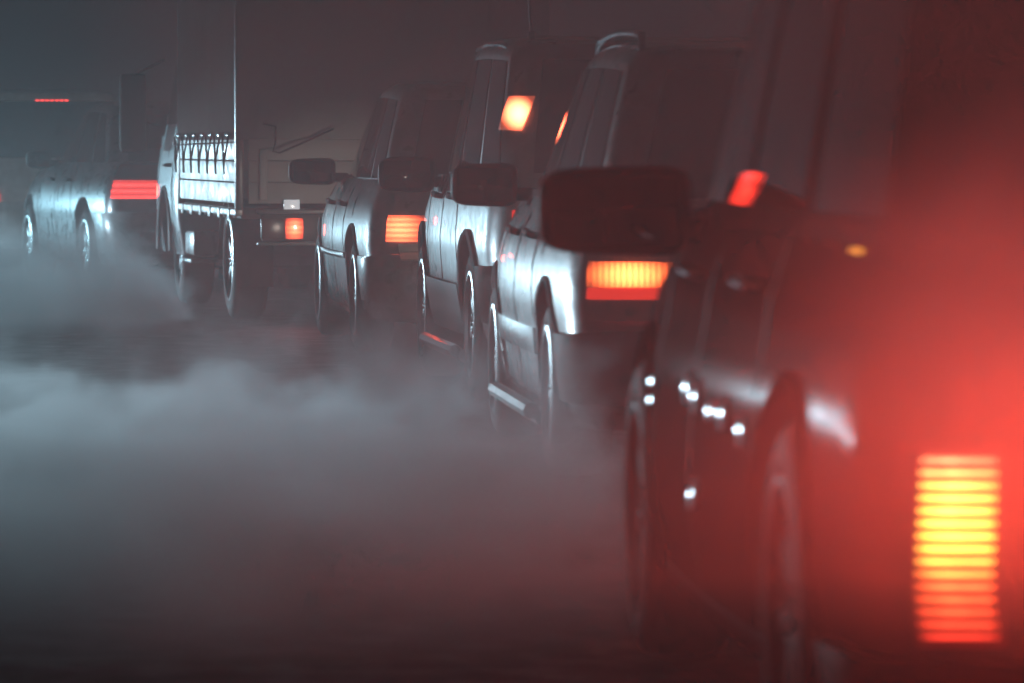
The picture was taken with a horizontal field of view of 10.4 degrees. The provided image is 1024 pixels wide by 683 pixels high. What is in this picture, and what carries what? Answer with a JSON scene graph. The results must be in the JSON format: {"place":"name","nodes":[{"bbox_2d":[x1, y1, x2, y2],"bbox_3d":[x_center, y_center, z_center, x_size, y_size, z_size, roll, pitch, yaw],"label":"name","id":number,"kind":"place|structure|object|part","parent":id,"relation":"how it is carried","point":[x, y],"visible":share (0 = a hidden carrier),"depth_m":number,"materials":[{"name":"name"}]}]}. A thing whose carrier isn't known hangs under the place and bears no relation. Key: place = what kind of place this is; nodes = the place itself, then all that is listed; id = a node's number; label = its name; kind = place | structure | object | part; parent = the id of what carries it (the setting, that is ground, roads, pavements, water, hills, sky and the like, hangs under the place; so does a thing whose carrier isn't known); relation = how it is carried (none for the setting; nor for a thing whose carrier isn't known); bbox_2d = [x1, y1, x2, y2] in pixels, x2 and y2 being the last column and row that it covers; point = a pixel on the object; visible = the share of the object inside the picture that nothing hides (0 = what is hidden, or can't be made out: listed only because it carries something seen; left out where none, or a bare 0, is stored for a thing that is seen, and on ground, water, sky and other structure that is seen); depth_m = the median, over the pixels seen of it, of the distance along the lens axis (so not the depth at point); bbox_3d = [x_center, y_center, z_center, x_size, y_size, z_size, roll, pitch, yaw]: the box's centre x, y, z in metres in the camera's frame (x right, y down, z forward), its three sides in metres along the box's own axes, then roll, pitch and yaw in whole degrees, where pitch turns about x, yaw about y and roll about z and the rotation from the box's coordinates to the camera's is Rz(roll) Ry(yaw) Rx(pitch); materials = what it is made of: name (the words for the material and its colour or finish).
{"place":"outdoors","nodes":[
{"label":"outdoors","id":0,"kind":"place"},
{"bbox_2d":[288,81,466,351],"bbox_3d":[-0.145,-0.724,31.779,2.154,1.470,4.633,0,2,-6],"label":"car","id":1,"kind":"object","parent":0,"point":[366,268],"visible":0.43,"depth_m":30.19,"materials":[{"name":"silver metal"}]},
{"bbox_3d":[-0.827,-1.142,31.760,0.154,0.444,1.100,0,2,-6],"label":"side window","id":2,"kind":"part","parent":1,"relation":"part of","materials":[{"name":"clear glass"}]},
{"bbox_3d":[-0.748,-1.115,30.955,0.145,0.443,0.806,0,2,-6],"label":"side window","id":3,"kind":"part","parent":1,"relation":"part of","materials":[{"name":"black glass"}]},
{"bbox_3d":[-0.669,-1.090,30.334,0.151,0.437,0.689,0,2,-6],"label":"side window","id":4,"kind":"part","parent":1,"relation":"part of","materials":[{"name":"black glass"}]},
{"bbox_3d":[0.035,-1.073,30.051,1.172,0.426,0.434,0,2,-6],"label":"rear window","id":5,"kind":"part","parent":1,"relation":"part of","materials":[{"name":"black glass"}]},
{"bbox_2d":[0,0,754,101],"label":"sky","id":6,"kind":"structure","parent":0,"point":[45,44],"materials":[{"name":"grey"}]},
{"bbox_2d":[0,249,763,682],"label":"road","id":7,"kind":"structure","parent":0,"point":[282,489],"depth_m":17.06,"materials":[{"name":"grey asphalt"}]},
{"bbox_2d":[0,88,117,248],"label":"people carrier","id":8,"kind":"object","parent":7,"relation":"on","point":[50,120],"visible":0.2,"depth_m":51.33,"materials":[{"name":"white paint"}]},
{"bbox_2d":[0,101,106,157],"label":"rear window","id":9,"kind":"structure","parent":8,"relation":"in","point":[25,126],"depth_m":51.36,"materials":[{"name":"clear glass"}]},
{"bbox_2d":[22,101,314,289],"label":"saloon car","id":10,"kind":"object","parent":7,"relation":"on","point":[90,206],"visible":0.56,"depth_m":43.50,"materials":[{"name":"paint"}]},
{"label":"side window","id":11,"kind":"part","parent":10,"relation":"part of","materials":[{"name":"black glass"}]},
{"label":"side window","id":12,"kind":"part","parent":10,"relation":"part of","materials":[{"name":"black glass"}]},
{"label":"side window","id":13,"kind":"part","parent":10,"relation":"part of","materials":[{"name":"black glass"}]},
{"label":"rear window","id":14,"kind":"part","parent":10,"relation":"part of","materials":[{"name":"black glass"}]},
{"bbox_2d":[119,0,549,318],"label":"lorry","id":15,"kind":"object","parent":7,"relation":"on","point":[264,93],"visible":0.49,"depth_m":35.34,"materials":[{"name":"grey metal"}]},
{"bbox_2d":[378,0,745,399],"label":"off road car","id":16,"kind":"object","parent":7,"relation":"on","point":[518,94],"visible":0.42,"depth_m":24.63,"materials":[{"name":"silver metal"}]},
{"bbox_3d":[-0.222,-1.030,25.978,0.113,0.510,1.198,0,2,-5],"label":"side window","id":17,"kind":"part","parent":16,"relation":"part of","materials":[{"name":"black glass"}]},
{"bbox_3d":[-0.147,-1.001,25.122,0.097,0.509,0.767,0,2,-5],"label":"side window","id":18,"kind":"part","parent":16,"relation":"part of","materials":[{"name":"black glass"}]},
{"bbox_3d":[-0.060,-0.972,24.403,0.095,0.504,0.644,0,2,-8],"label":"side window","id":19,"kind":"part","parent":16,"relation":"part of","materials":[{"name":"black glass"}]},
{"bbox_3d":[0.731,-0.960,24.124,1.302,0.491,0.249,0,2,-5],"label":"rear window","id":20,"kind":"part","parent":16,"relation":"part of","materials":[{"name":"black glass"}]},
{"bbox_2d":[451,29,744,475],"bbox_3d":[0.849,-0.353,20.463,2.078,1.519,4.433,0,2,-4],"label":"estate car","id":21,"kind":"object","parent":7,"relation":"on","point":[565,331],"visible":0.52,"depth_m":18.72,"materials":[{"name":"silver metal"}]},
{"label":"side window","id":22,"kind":"part","parent":21,"relation":"part of","materials":[{"name":"black glass"}]},
{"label":"side window","id":23,"kind":"part","parent":21,"relation":"part of","materials":[{"name":"black glass"}]},
{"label":"side window","id":24,"kind":"part","parent":21,"relation":"part of","materials":[{"name":"black glass"}]},
{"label":"rear window","id":25,"kind":"part","parent":21,"relation":"part of","materials":[{"name":"black glass"}]},
{"bbox_2d":[535,0,1023,682],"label":"delivery van","id":26,"kind":"object","parent":7,"relation":"on","point":[825,452],"visible":1,"depth_m":9.20,"materials":[{"name":"black paint"}]},
{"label":"side window","id":27,"kind":"part","parent":26,"relation":"part of","materials":[{"name":"black glass"}]},
{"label":"side window","id":28,"kind":"part","parent":26,"relation":"part of","materials":[{"name":"black glass"}]},
{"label":"side window","id":29,"kind":"part","parent":26,"relation":"part of","materials":[{"name":"black glass"}]},
{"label":"rear window","id":30,"kind":"part","parent":26,"relation":"part of","materials":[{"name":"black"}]}
]}

